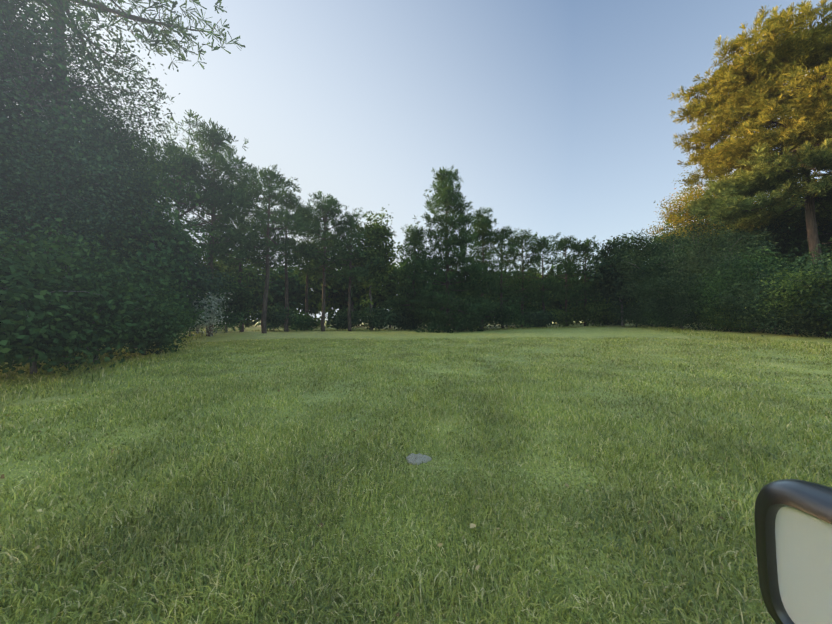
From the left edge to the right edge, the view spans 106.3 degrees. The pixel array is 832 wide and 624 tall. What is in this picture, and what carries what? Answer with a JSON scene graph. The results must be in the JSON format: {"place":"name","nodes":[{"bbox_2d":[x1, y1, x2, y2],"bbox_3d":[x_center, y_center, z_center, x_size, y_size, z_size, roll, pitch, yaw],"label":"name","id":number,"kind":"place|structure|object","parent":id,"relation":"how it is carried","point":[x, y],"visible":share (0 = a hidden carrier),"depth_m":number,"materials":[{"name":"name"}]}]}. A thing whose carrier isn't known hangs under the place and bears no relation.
{"place":"outdoors","nodes":[
{"label":"outdoors","id":0,"kind":"place"},
{"bbox_2d":[0,320,831,623],"bbox_3d":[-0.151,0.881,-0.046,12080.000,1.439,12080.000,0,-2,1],"label":"ground","id":1,"kind":"structure","parent":0,"point":[574,332],"depth_m":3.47,"materials":[{"name":"green plant"}]},
{"bbox_2d":[0,235,143,372],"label":"shrub","id":2,"kind":"object","parent":1,"relation":"on","point":[15,275],"visible":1,"depth_m":6.89,"materials":[{"name":"green plant"}]},
{"bbox_2d":[0,211,158,367],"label":"shrub","id":3,"kind":"object","parent":1,"relation":"on","point":[67,250],"visible":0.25,"depth_m":9.20,"materials":[{"name":"green plant"}]},
{"bbox_2d":[0,261,162,375],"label":"shrub","id":4,"kind":"object","parent":1,"relation":"on","point":[94,336],"visible":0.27,"depth_m":8.65,"materials":[{"name":"green plant"}]},
{"bbox_2d":[1,122,174,292],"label":"tree","id":5,"kind":"object","parent":1,"relation":"on","point":[131,211],"visible":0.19,"depth_m":14.51,"materials":[{"name":"green plant"}]},
{"bbox_2d":[0,0,179,360],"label":"tree","id":6,"kind":"object","parent":1,"relation":"on","point":[22,165],"visible":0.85,"depth_m":10.95,"materials":[{"name":"green plant"}]},
{"bbox_2d":[0,0,179,228],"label":"tree","id":7,"kind":"object","parent":1,"relation":"on","point":[62,66],"visible":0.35,"depth_m":10.52,"materials":[{"name":"green plant"}]},
{"bbox_2d":[23,248,191,366],"bbox_3d":[-10.860,-0.080,10.657,4.983,4.036,4.624,0,-2,1],"label":"shrub","id":8,"kind":"object","parent":1,"relation":"on","point":[137,296],"visible":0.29,"depth_m":10.81,"materials":[{"name":"green plant"}]},
{"bbox_2d":[6,165,222,348],"bbox_3d":[-14.550,-2.450,15.818,7.547,8.917,7.040,0,-2,1],"label":"tree","id":9,"kind":"object","parent":1,"relation":"on","point":[167,251],"visible":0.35,"depth_m":15.20,"materials":[{"name":"green plant"}]},
{"bbox_2d":[0,0,244,359],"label":"tree","id":10,"kind":"object","parent":1,"relation":"on","point":[150,29],"visible":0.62,"depth_m":13.52,"materials":[{"name":"green plant"}]},
{"bbox_2d":[45,111,200,296],"bbox_3d":[-17.513,-4.941,18.481,7.386,14.008,8.226,0,-2,1],"label":"tree","id":11,"kind":"object","parent":1,"relation":"on","point":[155,174],"visible":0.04,"depth_m":18.78,"materials":[{"name":"green plant"}]},
{"bbox_2d":[108,291,210,354],"bbox_3d":[-11.390,0.490,13.394,3.862,2.944,4.723,0,-2,1],"label":"shrub","id":12,"kind":"object","parent":1,"relation":"on","point":[161,342],"visible":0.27,"depth_m":13.03,"materials":[{"name":"green plant"}]},
{"bbox_2d":[117,133,260,338],"bbox_3d":[-17.218,-5.023,22.449,10.011,14.331,11.117,1,-2,-19],"label":"tree","id":13,"kind":"object","parent":1,"relation":"on","point":[181,162],"visible":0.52,"depth_m":22.20,"materials":[{"name":"green plant"}]},
{"bbox_2d":[145,212,242,339],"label":"tree","id":14,"kind":"object","parent":1,"relation":"on","point":[207,288],"visible":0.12,"depth_m":19.69,"materials":[{"name":"green plant"}]},
{"bbox_2d":[182,292,232,336],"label":"silver shrub","id":15,"kind":"object","parent":1,"relation":"on","point":[215,300],"visible":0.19,"depth_m":24.23,"materials":[{"name":"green plant"}]},
{"bbox_2d":[137,109,283,335],"bbox_3d":[-17.409,-6.842,26.356,11.274,18.082,10.208,-1,-2,37],"label":"tree","id":16,"kind":"object","parent":1,"relation":"on","point":[212,138],"visible":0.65,"depth_m":25.43,"materials":[{"name":"green plant"}]},
{"bbox_2d":[187,248,243,332],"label":"tree","id":17,"kind":"object","parent":1,"relation":"on","point":[215,266],"visible":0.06,"depth_m":30.73,"materials":[{"name":"green plant"}]},
{"bbox_2d":[190,242,244,322],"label":"tree","id":18,"kind":"object","parent":1,"relation":"on","point":[222,268],"visible":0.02,"depth_m":56.21,"materials":[{"name":"green plant"}]},
{"bbox_2d":[201,266,259,332],"bbox_3d":[-19.586,-1.266,32.526,5.935,7.550,5.904,0,-2,1],"label":"shrub","id":19,"kind":"object","parent":1,"relation":"on","point":[236,302],"visible":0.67,"depth_m":31.87,"materials":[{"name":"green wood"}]},
{"bbox_2d":[197,181,292,331],"bbox_3d":[-18.906,-5.989,35.016,9.703,16.659,9.315,0,-2,1],"label":"tree","id":20,"kind":"object","parent":1,"relation":"on","point":[233,261],"visible":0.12,"depth_m":34.01,"materials":[{"name":"green plant"}]},
{"bbox_2d":[217,256,277,326],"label":"tree","id":21,"kind":"object","parent":1,"relation":"on","point":[254,283],"visible":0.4,"depth_m":54.26,"materials":[{"name":"green plant"}]},
{"bbox_2d":[219,164,320,332],"bbox_3d":[-14.525,-6.265,31.627,10.391,17.095,10.264,0,-2,1],"label":"tree","id":22,"kind":"object","parent":1,"relation":"on","point":[281,212],"visible":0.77,"depth_m":31.57,"materials":[{"name":"green plant"}]},
{"bbox_2d":[244,303,296,330],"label":"shrub","id":23,"kind":"object","parent":1,"relation":"on","point":[276,317],"visible":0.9,"depth_m":35.98,"materials":[{"name":"green plant"}]},
{"bbox_2d":[261,273,304,313],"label":"tree","id":24,"kind":"object","parent":1,"relation":"on","point":[298,310],"visible":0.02,"depth_m":66.13,"materials":[{"name":"green plant"}]},
{"bbox_2d":[258,262,311,315],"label":"tree","id":25,"kind":"object","parent":1,"relation":"on","point":[295,292],"visible":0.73,"depth_m":56.25,"materials":[{"name":"green plant"}]},
{"bbox_2d":[243,188,328,331],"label":"tree","id":26,"kind":"object","parent":1,"relation":"on","point":[289,199],"visible":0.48,"depth_m":36.25,"materials":[{"name":"green plant"}]},
{"bbox_2d":[274,203,329,329],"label":"tree","id":27,"kind":"object","parent":1,"relation":"on","point":[306,292],"visible":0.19,"depth_m":40.96,"materials":[{"name":"green plant"}]},
{"bbox_2d":[288,311,320,331],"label":"shrub","id":28,"kind":"object","parent":1,"relation":"on","point":[302,321],"visible":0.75,"depth_m":39.13,"materials":[{"name":"green plant"}]},
{"bbox_2d":[299,271,336,317],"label":"tree","id":29,"kind":"object","parent":1,"relation":"on","point":[312,310],"visible":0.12,"depth_m":61.46,"materials":[{"name":"green plant"}]},
{"bbox_2d":[283,191,367,330],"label":"tree","id":30,"kind":"object","parent":1,"relation":"on","point":[329,210],"visible":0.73,"depth_m":37.56,"materials":[{"name":"green plant"}]},
{"bbox_2d":[293,232,358,327],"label":"tree","id":31,"kind":"object","parent":1,"relation":"on","point":[317,281],"visible":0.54,"depth_m":52.59,"materials":[{"name":"green plant"}]},
{"bbox_2d":[325,310,366,329],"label":"shrub","id":32,"kind":"object","parent":1,"relation":"on","point":[338,321],"visible":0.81,"depth_m":40.07,"materials":[{"name":"green plant"}]},
{"bbox_2d":[306,212,386,330],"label":"tree","id":33,"kind":"object","parent":1,"relation":"on","point":[349,272],"visible":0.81,"depth_m":38.52,"materials":[{"name":"green plant"}]},
{"bbox_2d":[326,245,376,322],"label":"tree","id":34,"kind":"object","parent":1,"relation":"on","point":[356,293],"visible":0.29,"depth_m":53.10,"materials":[{"name":"green plant"}]},
{"bbox_2d":[351,290,385,326],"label":"tree","id":35,"kind":"object","parent":1,"relation":"on","point":[374,305],"visible":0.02,"depth_m":61.98,"materials":[{"name":"green plant"}]},
{"bbox_2d":[343,207,403,329],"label":"tree","id":36,"kind":"object","parent":1,"relation":"on","point":[378,231],"visible":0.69,"depth_m":40.99,"materials":[{"name":"green plant"}]},
{"bbox_2d":[359,305,400,330],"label":"shrub","id":37,"kind":"object","parent":1,"relation":"on","point":[379,318],"visible":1,"depth_m":39.97,"materials":[{"name":"green plant"}]},
{"bbox_2d":[353,261,415,327],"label":"tree","id":38,"kind":"object","parent":1,"relation":"on","point":[389,282],"visible":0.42,"depth_m":52.01,"materials":[{"name":"green plant"}]},
{"bbox_2d":[378,305,408,328],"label":"tree","id":39,"kind":"object","parent":1,"relation":"on","point":[395,313],"visible":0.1,"depth_m":46.05,"materials":[{"name":"green plant"}]},
{"bbox_2d":[393,308,425,330],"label":"shrub","id":40,"kind":"object","parent":1,"relation":"on","point":[405,322],"visible":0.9,"depth_m":40.98,"materials":[{"name":"green plant"}]},
{"bbox_2d":[381,220,445,327],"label":"tree","id":41,"kind":"object","parent":1,"relation":"on","point":[414,239],"visible":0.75,"depth_m":42.67,"materials":[{"name":"green plant"}]},
{"bbox_2d":[0,332,828,615],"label":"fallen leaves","id":42,"kind":"object","parent":1,"relation":"on","point":[439,544],"visible":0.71,"depth_m":2.59,"materials":[{"name":"brown plant"}]},
{"bbox_2d":[1,325,831,401],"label":"edge weeds","id":43,"kind":"object","parent":1,"relation":"on","point":[716,335],"visible":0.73,"depth_m":12.92,"materials":[{"name":"green plant"}]},
{"bbox_2d":[405,453,431,464],"bbox_3d":[0.011,1.458,3.104,0.248,0.090,0.186,-1,-2,25],"label":"rock","id":44,"kind":"object","parent":1,"relation":"on","point":[413,458],"visible":0.94,"depth_m":3.07,"materials":[{"name":"stone"}]},
{"bbox_2d":[401,165,505,332],"bbox_3d":[4.371,-7.452,40.392,12.669,22.520,12.469,1,-2,-33],"label":"tree","id":45,"kind":"object","parent":1,"relation":"on","point":[456,320],"visible":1,"depth_m":38.50,"materials":[{"name":"green plant"}]},
{"bbox_2d":[467,311,492,327],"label":"shrub","id":46,"kind":"object","parent":1,"relation":"on","point":[483,320],"visible":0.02,"depth_m":44.54,"materials":[{"name":"green plant"}]},
{"bbox_2d":[459,206,517,328],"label":"tree","id":47,"kind":"object","parent":1,"relation":"on","point":[483,232],"visible":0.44,"depth_m":42.93,"materials":[{"name":"green plant"}]},
{"bbox_2d":[474,225,524,328],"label":"tree","id":48,"kind":"object","parent":1,"relation":"on","point":[505,236],"visible":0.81,"depth_m":43.44,"materials":[{"name":"green plant"}]},
{"bbox_2d":[478,268,535,313],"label":"tree","id":49,"kind":"object","parent":1,"relation":"on","point":[514,301],"visible":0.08,"depth_m":50.95,"materials":[{"name":"green plant"}]},
{"bbox_2d":[487,300,533,329],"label":"shrub","id":50,"kind":"object","parent":1,"relation":"on","point":[507,318],"visible":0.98,"depth_m":41.58,"materials":[{"name":"green plant"}]},
{"bbox_2d":[496,228,553,326],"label":"tree","id":51,"kind":"object","parent":1,"relation":"on","point":[521,239],"visible":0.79,"depth_m":44.81,"materials":[{"name":"green plant"}]},
{"bbox_2d":[520,308,557,327],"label":"shrub","id":52,"kind":"object","parent":1,"relation":"on","point":[541,318],"visible":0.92,"depth_m":42.70,"materials":[{"name":"green plant"}]},
{"bbox_2d":[510,232,568,310],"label":"tree","id":53,"kind":"object","parent":1,"relation":"on","point":[544,241],"visible":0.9,"depth_m":44.08,"materials":[{"name":"green plant"}]},
{"bbox_2d":[524,270,571,323],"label":"tree","id":54,"kind":"object","parent":1,"relation":"on","point":[550,306],"visible":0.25,"depth_m":54.92,"materials":[{"name":"green plant"}]},
{"bbox_2d":[537,235,595,325],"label":"tree","id":55,"kind":"object","parent":1,"relation":"on","point":[565,247],"visible":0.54,"depth_m":45.08,"materials":[{"name":"green plant"}]},
{"bbox_2d":[548,304,584,326],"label":"shrub","id":56,"kind":"object","parent":1,"relation":"on","point":[563,317],"visible":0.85,"depth_m":44.37,"materials":[{"name":"green plant"}]},
{"bbox_2d":[551,257,596,310],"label":"tree","id":57,"kind":"object","parent":1,"relation":"on","point":[562,303],"visible":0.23,"depth_m":55.51,"materials":[{"name":"green plant"}]},
{"bbox_2d":[557,235,609,325],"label":"tree","id":58,"kind":"object","parent":1,"relation":"on","point":[585,245],"visible":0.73,"depth_m":43.03,"materials":[{"name":"green plant"}]},
{"bbox_2d":[569,299,615,325],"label":"shrub","id":59,"kind":"object","parent":1,"relation":"on","point":[594,313],"visible":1,"depth_m":41.11,"materials":[{"name":"green plant"}]},
{"bbox_2d":[579,233,646,326],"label":"tree","id":60,"kind":"object","parent":1,"relation":"on","point":[610,282],"visible":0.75,"depth_m":39.27,"materials":[{"name":"green plant"}]},
{"bbox_2d":[597,304,628,325],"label":"shrub","id":61,"kind":"object","parent":1,"relation":"on","point":[614,320],"visible":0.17,"depth_m":42.57,"materials":[{"name":"green plant"}]},
{"bbox_2d":[589,276,637,322],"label":"tree","id":62,"kind":"object","parent":1,"relation":"on","point":[608,301],"visible":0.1,"depth_m":54.73,"materials":[{"name":"green plant"}]},
{"bbox_2d":[609,300,652,326],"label":"shrub","id":63,"kind":"object","parent":1,"relation":"on","point":[632,313],"visible":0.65,"depth_m":36.12,"materials":[{"name":"green plant"}]},
{"bbox_2d":[604,221,708,327],"bbox_3d":[25.007,-3.639,33.410,9.756,12.233,7.959,0,-2,1],"label":"bush","id":64,"kind":"object","parent":1,"relation":"on","point":[647,245],"visible":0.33,"depth_m":32.98,"materials":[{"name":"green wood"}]},
{"bbox_2d":[627,223,712,328],"bbox_3d":[24.585,-2.807,29.496,7.414,10.771,8.024,0,-2,1],"label":"bush","id":65,"kind":"object","parent":1,"relation":"on","point":[662,294],"visible":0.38,"depth_m":29.27,"materials":[{"name":"green plant"}]},
{"bbox_2d":[658,295,722,330],"bbox_3d":[24.621,0.103,26.704,4.990,4.047,5.850,0,-2,1],"label":"shrub","id":66,"kind":"object","parent":1,"relation":"on","point":[687,316],"visible":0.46,"depth_m":26.97,"materials":[{"name":"green plant"}]},
{"bbox_2d":[645,166,773,323],"bbox_3d":[32.709,-7.978,36.124,10.736,19.293,11.368,0,-2,1],"label":"tree","id":67,"kind":"object","parent":1,"relation":"on","point":[673,216],"visible":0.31,"depth_m":36.77,"materials":[{"name":"yellow plant"}]},
{"bbox_2d":[646,214,789,329],"bbox_3d":[25.493,-3.241,26.155,8.280,9.782,9.374,0,-2,1],"label":"bush","id":68,"kind":"object","parent":1,"relation":"on","point":[703,258],"visible":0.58,"depth_m":25.70,"materials":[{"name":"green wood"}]},
{"bbox_2d":[693,300,760,331],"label":"shrub","id":69,"kind":"object","parent":1,"relation":"on","point":[719,321],"visible":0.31,"depth_m":23.81,"materials":[{"name":"green plant"}]},
{"bbox_2d":[685,215,786,265],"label":"tree","id":70,"kind":"object","parent":1,"relation":"on","point":[722,232],"depth_m":33.39,"materials":[{"name":"green plant"}]},
{"bbox_2d":[667,0,831,266],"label":"tree","id":71,"kind":"object","parent":1,"relation":"on","point":[768,86],"visible":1,"depth_m":25.20,"materials":[{"name":"yellow plant"}]},
{"bbox_2d":[696,211,805,267],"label":"tree","id":72,"kind":"object","parent":1,"relation":"on","point":[767,232],"visible":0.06,"depth_m":30.82,"materials":[{"name":"plant"}]},
{"bbox_2d":[679,239,831,332],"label":"bush","id":73,"kind":"object","parent":1,"relation":"on","point":[715,289],"visible":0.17,"depth_m":23.15,"materials":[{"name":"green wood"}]},
{"bbox_2d":[706,285,818,334],"bbox_3d":[24.370,0.395,20.870,5.816,4.145,5.345,0,-2,1],"label":"shrub","id":74,"kind":"object","parent":1,"relation":"on","point":[742,312],"visible":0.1,"depth_m":21.20,"materials":[{"name":"green plant"}]},
{"bbox_2d":[704,243,831,334],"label":"bush","id":75,"kind":"object","parent":1,"relation":"on","point":[746,297],"visible":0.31,"depth_m":20.67,"materials":[{"name":"green plant"}]},
{"bbox_2d":[743,171,831,259],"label":"tree","id":76,"kind":"object","parent":1,"relation":"on","point":[788,212],"visible":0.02,"depth_m":32.62,"materials":[{"name":"green plant"}]},
{"bbox_2d":[745,255,831,335],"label":"bush","id":77,"kind":"object","parent":1,"relation":"on","point":[785,295],"visible":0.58,"depth_m":17.58,"materials":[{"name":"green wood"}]},
{"bbox_2d":[753,291,831,337],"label":"shrub","id":78,"kind":"object","parent":1,"relation":"on","point":[810,314],"visible":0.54,"depth_m":17.98,"materials":[{"name":"green plant"}]},
{"bbox_2d":[759,195,831,267],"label":"tree","id":79,"kind":"object","parent":1,"relation":"on","point":[803,236],"visible":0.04,"depth_m":31.21,"materials":[{"name":"green plant"}]},
{"bbox_2d":[762,195,831,268],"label":"tree","id":80,"kind":"object","parent":1,"relation":"on","point":[798,248],"visible":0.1,"depth_m":32.08,"materials":[{"name":"green plant"}]},
{"bbox_2d":[769,254,831,338],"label":"bush","id":81,"kind":"object","parent":1,"relation":"on","point":[827,272],"visible":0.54,"depth_m":16.95,"materials":[{"name":"green plant"}]},
{"bbox_2d":[783,176,831,266],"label":"tree","id":82,"kind":"object","parent":1,"relation":"on","point":[806,246],"visible":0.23,"depth_m":29.83,"materials":[{"name":"green plant"}]},
{"bbox_2d":[802,296,831,336],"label":"shrub","id":83,"kind":"object","parent":1,"relation":"on","point":[826,309],"visible":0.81,"depth_m":16.41,"materials":[{"name":"green plant"}]},
{"bbox_2d":[817,222,831,246],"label":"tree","id":84,"kind":"object","parent":1,"relation":"on","point":[827,231],"visible":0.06,"depth_m":30.29,"materials":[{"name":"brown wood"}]},
{"bbox_2d":[2,0,831,319],"label":"sky","id":85,"kind":"structure","parent":0,"point":[553,117],"materials":[{"name":"blue"}]},
{"bbox_2d":[754,479,831,623],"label":"chair","id":86,"kind":"object","parent":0,"point":[793,525],"visible":1,"depth_m":0.52,"materials":[{"name":"black plastic"}]}
]}

